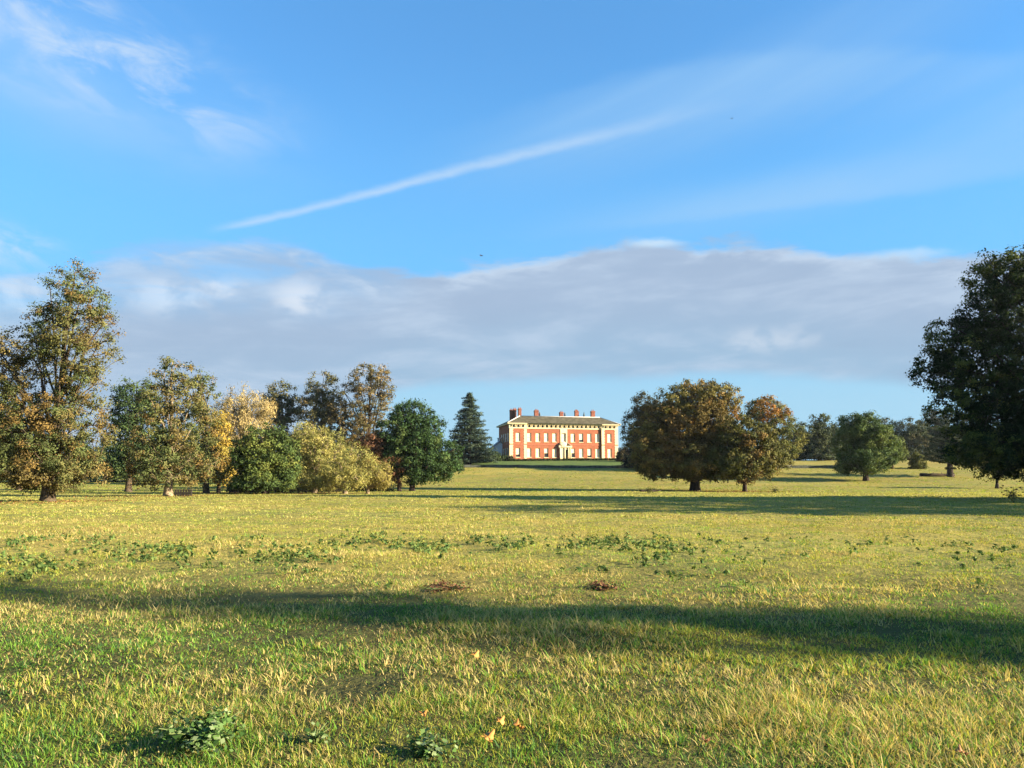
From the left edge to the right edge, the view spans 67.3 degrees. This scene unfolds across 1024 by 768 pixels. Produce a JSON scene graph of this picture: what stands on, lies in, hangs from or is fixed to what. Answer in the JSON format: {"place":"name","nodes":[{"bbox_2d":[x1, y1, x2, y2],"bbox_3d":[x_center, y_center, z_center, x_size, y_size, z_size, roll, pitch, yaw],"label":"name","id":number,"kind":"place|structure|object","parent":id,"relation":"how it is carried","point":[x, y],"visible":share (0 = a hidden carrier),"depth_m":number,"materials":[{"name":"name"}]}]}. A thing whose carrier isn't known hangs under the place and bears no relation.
{"place":"outdoors","nodes":[
{"label":"outdoors","id":0,"kind":"place"},
{"bbox_2d":[0,460,1023,767],"bbox_3d":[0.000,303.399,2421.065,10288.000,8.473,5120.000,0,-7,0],"label":"ground","id":1,"kind":"structure","parent":0,"point":[358,688],"depth_m":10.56,"materials":[{"name":"green plant"}]},
{"bbox_2d":[0,405,66,490],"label":"broadleaf tree","id":2,"kind":"object","parent":1,"relation":"on","point":[27,437],"visible":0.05,"depth_m":129.62,"materials":[{"name":"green plant"}]},
{"bbox_2d":[0,257,126,501],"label":"lime tree","id":3,"kind":"object","parent":1,"relation":"on","point":[49,465],"visible":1,"depth_m":59.65,"materials":[{"name":"green plant"}]},
{"bbox_2d":[63,441,113,480],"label":"woodland tree","id":4,"kind":"object","parent":1,"relation":"on","point":[95,479],"visible":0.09,"depth_m":193.02,"materials":[{"name":"green plant"}]},
{"bbox_2d":[86,441,132,480],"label":"woodland tree","id":5,"kind":"object","parent":1,"relation":"on","point":[107,460],"visible":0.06,"depth_m":201.92,"materials":[{"name":"green plant"}]},
{"bbox_2d":[95,375,168,491],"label":"broadleaf tree","id":6,"kind":"object","parent":1,"relation":"on","point":[114,459],"visible":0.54,"depth_m":116.48,"materials":[{"name":"green plant"}]},
{"bbox_2d":[120,441,184,480],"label":"woodland tree","id":7,"kind":"object","parent":1,"relation":"on","point":[149,471],"visible":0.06,"depth_m":194.28,"materials":[{"name":"green plant"}]},
{"bbox_2d":[121,355,225,495],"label":"lime tree","id":8,"kind":"object","parent":1,"relation":"on","point":[170,463],"visible":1,"depth_m":82.19,"materials":[{"name":"green plant"}]},
{"bbox_2d":[174,489,191,495],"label":"wooden fence","id":9,"kind":"object","parent":1,"relation":"on","point":[189,492],"visible":0.75,"depth_m":81.12,"materials":[{"name":"brown wood"}]},
{"bbox_2d":[175,435,211,479],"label":"woodland tree","id":10,"kind":"object","parent":1,"relation":"on","point":[188,455],"visible":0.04,"depth_m":199.78,"materials":[{"name":"green plant"}]},
{"bbox_2d":[152,698,255,757],"bbox_3d":[-1.862,2.110,4.680,0.575,0.240,0.693,0,-7,0],"label":"weed","id":11,"kind":"object","parent":1,"relation":"on","point":[210,730],"visible":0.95,"depth_m":4.59,"materials":[{"name":"green plant"}]},
{"bbox_2d":[184,366,229,493],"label":"lime tree","id":12,"kind":"object","parent":1,"relation":"on","point":[207,450],"visible":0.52,"depth_m":96.59,"materials":[{"name":"green plant"}]},
{"bbox_2d":[204,410,236,492],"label":"yellow tree","id":13,"kind":"object","parent":1,"relation":"on","point":[226,444],"visible":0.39,"depth_m":103.32,"materials":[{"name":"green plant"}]},
{"bbox_2d":[229,487,255,493],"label":"wooden fence","id":14,"kind":"object","parent":1,"relation":"on","point":[234,491],"visible":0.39,"depth_m":95.97,"materials":[{"name":"brown wood"}]},
{"bbox_2d":[212,382,277,483],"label":"broadleaf tree","id":15,"kind":"object","parent":1,"relation":"on","point":[241,418],"visible":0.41,"depth_m":127.01,"materials":[{"name":"yellow plant"}]},
{"bbox_2d":[222,422,303,493],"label":"holm oak","id":16,"kind":"object","parent":1,"relation":"on","point":[260,463],"visible":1,"depth_m":95.78,"materials":[{"name":"green plant"}]},
{"bbox_2d":[254,379,304,452],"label":"oak tree","id":17,"kind":"object","parent":1,"relation":"on","point":[285,419],"visible":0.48,"depth_m":174.40,"materials":[{"name":"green plant"}]},
{"bbox_2d":[274,487,342,492],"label":"wooden fence","id":18,"kind":"object","parent":1,"relation":"on","point":[336,490],"visible":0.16,"depth_m":108.85,"materials":[{"name":"brown wood"}]},
{"bbox_2d":[285,449,332,479],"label":"woodland tree","id":19,"kind":"object","parent":1,"relation":"on","point":[302,461],"visible":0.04,"depth_m":138.39,"materials":[{"name":"green plant"}]},
{"bbox_2d":[225,483,395,492],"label":"hedge","id":20,"kind":"object","parent":1,"relation":"on","point":[391,488],"visible":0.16,"depth_m":114.59,"materials":[{"name":"green plant"}]},
{"bbox_2d":[297,721,331,743],"bbox_3d":[-1.190,2.154,4.748,0.226,0.156,0.203,4,-8,-31],"label":"weed","id":21,"kind":"object","parent":1,"relation":"on","point":[314,736],"visible":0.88,"depth_m":4.71,"materials":[{"name":"green plant"}]},
{"bbox_2d":[288,419,347,492],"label":"willow tree","id":22,"kind":"object","parent":1,"relation":"on","point":[310,440],"visible":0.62,"depth_m":106.32,"materials":[{"name":"yellow plant"}]},
{"bbox_2d":[291,369,352,461],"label":"lime tree","id":23,"kind":"object","parent":1,"relation":"on","point":[321,410],"visible":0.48,"depth_m":171.22,"materials":[{"name":"green plant"}]},
{"bbox_2d":[304,438,383,493],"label":"willow tree","id":24,"kind":"object","parent":1,"relation":"on","point":[342,475],"visible":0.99,"depth_m":99.43,"materials":[{"name":"yellow plant"}]},
{"bbox_2d":[327,444,367,479],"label":"woodland tree","id":25,"kind":"object","parent":1,"relation":"on","point":[347,451],"visible":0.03,"depth_m":148.38,"materials":[{"name":"green plant"}]},
{"bbox_2d":[327,362,396,460],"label":"oak tree","id":26,"kind":"object","parent":1,"relation":"on","point":[361,419],"visible":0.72,"depth_m":167.83,"materials":[{"name":"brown plant"}]},
{"bbox_2d":[360,454,395,493],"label":"willow tree","id":27,"kind":"object","parent":1,"relation":"on","point":[383,482],"visible":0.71,"depth_m":101.78,"materials":[{"name":"yellow plant"}]},
{"bbox_2d":[351,431,410,490],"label":"copper beech","id":28,"kind":"object","parent":1,"relation":"on","point":[372,442],"visible":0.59,"depth_m":120.16,"materials":[{"name":"brown plant"}]},
{"bbox_2d":[373,398,465,490],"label":"holm oak","id":29,"kind":"object","parent":1,"relation":"on","point":[414,443],"visible":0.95,"depth_m":121.56,"materials":[{"name":"green plant"}]},
{"bbox_2d":[0,486,838,505],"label":"leaf litter","id":30,"kind":"object","parent":1,"relation":"on","point":[42,502],"visible":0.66,"depth_m":84.00,"materials":[{"name":"brown plant"}]},
{"bbox_2d":[418,710,426,716],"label":"fallen leaf","id":31,"kind":"object","parent":1,"relation":"on","point":[423,713],"visible":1,"depth_m":5.16,"materials":[{"name":"plant"}]},
{"bbox_2d":[406,727,458,761],"bbox_3d":[-0.489,2.133,4.561,0.248,0.170,0.383,6,-9,-40],"label":"weed","id":32,"kind":"object","parent":1,"relation":"on","point":[428,751],"visible":0.96,"depth_m":4.51,"materials":[{"name":"green plant"}]},
{"bbox_2d":[417,579,471,592],"bbox_3d":[-1.037,2.977,11.400,0.822,0.188,0.774,3,-8,-22],"label":"molehill","id":33,"kind":"object","parent":1,"relation":"on","point":[450,587],"visible":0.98,"depth_m":11.27,"materials":[{"name":"brown soil"}]},
{"bbox_2d":[442,392,500,464],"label":"blue cedar","id":34,"kind":"object","parent":1,"relation":"on","point":[477,449],"visible":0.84,"depth_m":212.40,"materials":[{"name":"green plant"}]},
{"bbox_2d":[470,650,478,657],"bbox_3d":[-0.340,2.418,6.888,0.104,0.049,0.075,-5,25,-41],"label":"fallen leaf","id":35,"kind":"object","parent":1,"relation":"on","point":[476,654],"visible":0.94,"depth_m":6.90,"materials":[{"name":"yellow plant"}]},
{"bbox_2d":[478,729,494,741],"bbox_3d":[-0.158,2.156,4.720,0.113,0.053,0.082,-6,20,-24],"label":"fallen leaf","id":36,"kind":"object","parent":1,"relation":"on","point":[489,736],"visible":1,"depth_m":4.72,"materials":[{"name":"yellow plant"}]},
{"bbox_2d":[489,450,501,460],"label":"shrub","id":37,"kind":"object","parent":1,"relation":"on","point":[498,457],"visible":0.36,"depth_m":229.77,"materials":[{"name":"green plant"}]},
{"bbox_2d":[493,438,502,455],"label":"garden pavilion","id":38,"kind":"structure","parent":1,"relation":"on","point":[498,444],"depth_m":245.37,"materials":[{"name":"grey stone"}]},
{"bbox_2d":[496,715,504,724],"bbox_3d":[-0.080,2.193,5.009,0.062,0.040,0.086,34,20,26],"label":"fallen leaf","id":39,"kind":"object","parent":1,"relation":"on","point":[501,720],"visible":1,"depth_m":5.03,"materials":[{"name":"yellow plant"}]},
{"bbox_2d":[501,454,507,460],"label":"shrub","id":40,"kind":"object","parent":1,"relation":"on","point":[503,457],"visible":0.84,"depth_m":230.88,"materials":[{"name":"green plant"}]},
{"bbox_2d":[0,491,1016,589],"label":"ground weeds","id":41,"kind":"object","parent":1,"relation":"on","point":[41,566],"visible":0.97,"depth_m":17.15,"materials":[{"name":"green plant"}]},
{"bbox_2d":[513,719,523,729],"bbox_3d":[0.050,2.181,4.912,0.075,0.049,0.103,37,-13,-21],"label":"fallen leaf","id":42,"kind":"object","parent":1,"relation":"on","point":[516,723],"visible":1,"depth_m":4.92,"materials":[{"name":"plant"}]},
{"bbox_2d":[496,407,620,459],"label":"country house","id":43,"kind":"structure","parent":1,"relation":"on","point":[562,435],"depth_m":239.94,"materials":[{"name":"red brick"}]},
{"bbox_2d":[515,433,519,441],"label":"window","id":44,"kind":"structure","parent":43,"relation":"in","point":[517,434],"depth_m":236.17,"materials":[{"name":"white glass"}]},
{"bbox_2d":[516,448,519,457],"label":"window","id":45,"kind":"structure","parent":43,"relation":"in","point":[517,449],"depth_m":235.57,"materials":[{"name":"white glass"}]},
{"bbox_2d":[527,433,530,441],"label":"window","id":46,"kind":"structure","parent":43,"relation":"in","point":[528,434],"depth_m":237.36,"materials":[{"name":"white glass"}]},
{"bbox_2d":[527,448,531,457],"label":"window","id":47,"kind":"structure","parent":43,"relation":"in","point":[528,449],"depth_m":236.75,"materials":[{"name":"white glass"}]},
{"bbox_2d":[535,448,539,457],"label":"window","id":48,"kind":"structure","parent":43,"relation":"in","point":[537,449],"depth_m":237.39,"materials":[{"name":"white glass"}]},
{"bbox_2d":[536,433,539,441],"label":"window","id":49,"kind":"structure","parent":43,"relation":"in","point":[537,434],"depth_m":237.97,"materials":[{"name":"white glass"}]},
{"bbox_2d":[544,433,547,441],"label":"window","id":50,"kind":"structure","parent":43,"relation":"in","point":[545,434],"depth_m":238.52,"materials":[{"name":"white glass"}]},
{"bbox_2d":[544,448,548,457],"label":"window","id":51,"kind":"structure","parent":43,"relation":"in","point":[545,449],"depth_m":237.91,"materials":[{"name":"white glass"}]},
{"bbox_2d":[552,433,555,441],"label":"window","id":52,"kind":"structure","parent":43,"relation":"in","point":[553,434],"depth_m":239.07,"materials":[{"name":"white glass"}]},
{"bbox_2d":[552,448,556,457],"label":"window","id":53,"kind":"structure","parent":43,"relation":"in","point":[554,450],"depth_m":238.49,"materials":[{"name":"white glass"}]},
{"bbox_2d":[562,433,565,441],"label":"window","id":54,"kind":"structure","parent":43,"relation":"in","point":[563,434],"depth_m":239.77,"materials":[{"name":"white glass"}]},
{"bbox_2d":[570,433,574,442],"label":"window","id":55,"kind":"structure","parent":43,"relation":"in","point":[572,434],"depth_m":240.36,"materials":[{"name":"white glass"}]},
{"bbox_2d":[571,449,574,457],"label":"window","id":56,"kind":"structure","parent":43,"relation":"in","point":[572,450],"depth_m":239.77,"materials":[{"name":"white glass"}]},
{"bbox_2d":[579,449,582,457],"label":"window","id":57,"kind":"structure","parent":43,"relation":"in","point":[580,450],"depth_m":240.36,"materials":[{"name":"white glass"}]},
{"bbox_2d":[579,434,583,442],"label":"window","id":58,"kind":"structure","parent":43,"relation":"in","point":[580,435],"depth_m":240.95,"materials":[{"name":"white glass"}]},
{"bbox_2d":[587,449,591,457],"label":"window","id":59,"kind":"structure","parent":43,"relation":"in","point":[588,450],"depth_m":240.89,"materials":[{"name":"white glass"}]},
{"bbox_2d":[587,434,591,442],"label":"window","id":60,"kind":"structure","parent":43,"relation":"in","point":[588,435],"depth_m":241.48,"materials":[{"name":"white glass"}]},
{"bbox_2d":[595,449,599,457],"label":"window","id":61,"kind":"structure","parent":43,"relation":"in","point":[597,450],"depth_m":241.48,"materials":[{"name":"white glass"}]},
{"bbox_2d":[595,434,599,442],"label":"window","id":62,"kind":"structure","parent":43,"relation":"in","point":[596,435],"depth_m":242.07,"materials":[{"name":"white glass"}]},
{"bbox_2d":[607,434,611,442],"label":"window","id":63,"kind":"structure","parent":43,"relation":"in","point":[608,435],"depth_m":242.48,"materials":[{"name":"white glass"}]},
{"bbox_2d":[608,449,611,457],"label":"window","id":64,"kind":"structure","parent":43,"relation":"in","point":[609,450],"depth_m":241.95,"materials":[{"name":"white glass"}]},
{"bbox_2d":[508,458,615,460],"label":"hedge","id":65,"kind":"object","parent":1,"relation":"on","point":[560,459],"visible":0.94,"depth_m":231.60,"materials":[{"name":"green plant"}]},
{"bbox_2d":[583,576,623,590],"bbox_3d":[1.350,3.045,11.682,0.650,0.188,0.586,-4,-8,27],"label":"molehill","id":66,"kind":"object","parent":1,"relation":"on","point":[602,585],"visible":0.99,"depth_m":11.63,"materials":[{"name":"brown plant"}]},
{"bbox_2d":[614,447,630,461],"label":"shrub","id":67,"kind":"object","parent":1,"relation":"on","point":[620,454],"visible":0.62,"depth_m":226.17,"materials":[{"name":"green plant"}]},
{"bbox_2d":[619,390,673,467],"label":"broadleaf tree","id":68,"kind":"object","parent":1,"relation":"on","point":[637,413],"visible":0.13,"depth_m":197.19,"materials":[{"name":"green plant"}]},
{"bbox_2d":[463,465,835,467],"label":"stone wall","id":69,"kind":"structure","parent":1,"relation":"on","point":[603,466],"depth_m":201.24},
{"bbox_2d":[622,378,745,490],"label":"chestnut tree","id":70,"kind":"object","parent":1,"relation":"on","point":[682,451],"visible":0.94,"depth_m":124.57,"materials":[{"name":"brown plant"}]},
{"bbox_2d":[701,411,790,491],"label":"chestnut tree","id":71,"kind":"object","parent":1,"relation":"on","point":[740,451],"visible":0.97,"depth_m":118.67,"materials":[{"name":"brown plant"}]},
{"bbox_2d":[744,393,809,473],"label":"oak tree","id":72,"kind":"object","parent":1,"relation":"on","point":[761,414],"visible":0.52,"depth_m":184.48,"materials":[{"name":"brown plant"}]},
{"bbox_2d":[779,421,807,459],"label":"woodland tree","id":73,"kind":"object","parent":1,"relation":"on","point":[801,424],"visible":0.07,"depth_m":259.95,"materials":[{"name":"green plant"}]},
{"bbox_2d":[791,413,841,459],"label":"pine tree","id":74,"kind":"object","parent":1,"relation":"on","point":[817,445],"visible":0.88,"depth_m":233.54,"materials":[{"name":"green plant"}]},
{"bbox_2d":[813,426,846,459],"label":"woodland tree","id":75,"kind":"object","parent":1,"relation":"on","point":[838,445],"visible":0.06,"depth_m":253.37,"materials":[{"name":"green plant"}]},
{"bbox_2d":[827,410,905,480],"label":"yew tree","id":76,"kind":"object","parent":1,"relation":"on","point":[865,457],"visible":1,"depth_m":162.39,"materials":[{"name":"green plant"}]},
{"bbox_2d":[873,416,901,437],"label":"woodland tree","id":77,"kind":"object","parent":1,"relation":"on","point":[883,421],"visible":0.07,"depth_m":267.14,"materials":[{"name":"green plant"}]},
{"bbox_2d":[883,434,909,468],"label":"broadleaf tree","id":78,"kind":"object","parent":1,"relation":"on","point":[895,437],"visible":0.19,"depth_m":197.89,"materials":[{"name":"green plant"}]},
{"bbox_2d":[891,416,938,459],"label":"woodland tree","id":79,"kind":"object","parent":1,"relation":"on","point":[914,436],"visible":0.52,"depth_m":258.58,"materials":[{"name":"green plant"}]},
{"bbox_2d":[907,451,928,468],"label":"shrub","id":80,"kind":"object","parent":1,"relation":"on","point":[914,462],"visible":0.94,"depth_m":198.03,"materials":[{"name":"green plant"}]},
{"bbox_2d":[919,472,954,475],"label":"fallen log","id":81,"kind":"object","parent":1,"relation":"on","point":[930,474],"visible":0.83,"depth_m":176.40,"materials":[{"name":"brown wood"}]},
{"bbox_2d":[915,408,959,458],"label":"woodland tree","id":82,"kind":"object","parent":1,"relation":"on","point":[940,423],"visible":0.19,"depth_m":272.98,"materials":[{"name":"green plant"}]},
{"bbox_2d":[917,425,967,476],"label":"cedar tree","id":83,"kind":"object","parent":1,"relation":"on","point":[937,443],"visible":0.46,"depth_m":175.39,"materials":[{"name":"green plant"}]},
{"bbox_2d":[955,744,968,754],"bbox_3d":[2.607,2.124,4.444,0.068,0.044,0.094,21,1,-2],"label":"fallen leaf","id":84,"kind":"object","parent":1,"relation":"on","point":[960,749],"visible":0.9,"depth_m":4.46,"materials":[{"name":"brown plant"}]},
{"bbox_2d":[905,244,1023,483],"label":"oak tree","id":85,"kind":"object","parent":1,"relation":"on","point":[997,340],"visible":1,"depth_m":65.54,"materials":[{"name":"green plant"}]},
{"bbox_2d":[948,419,993,457],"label":"woodland tree","id":86,"kind":"object","parent":1,"relation":"on","point":[961,435],"visible":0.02,"depth_m":263.74,"materials":[{"name":"green plant"}]},
{"bbox_2d":[976,456,1011,488],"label":"hawthorn tree","id":87,"kind":"object","parent":1,"relation":"on","point":[997,484],"visible":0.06,"depth_m":138.83,"materials":[{"name":"green plant"}]},
{"bbox_2d":[996,485,1023,502],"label":"tall weed","id":88,"kind":"object","parent":1,"relation":"on","point":[1010,495],"visible":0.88,"depth_m":58.07,"materials":[{"name":"green plant"}]},
{"bbox_2d":[0,0,1023,459],"label":"sky","id":89,"kind":"structure","parent":0,"point":[261,192],"materials":[{"name":"blue"}]}
]}

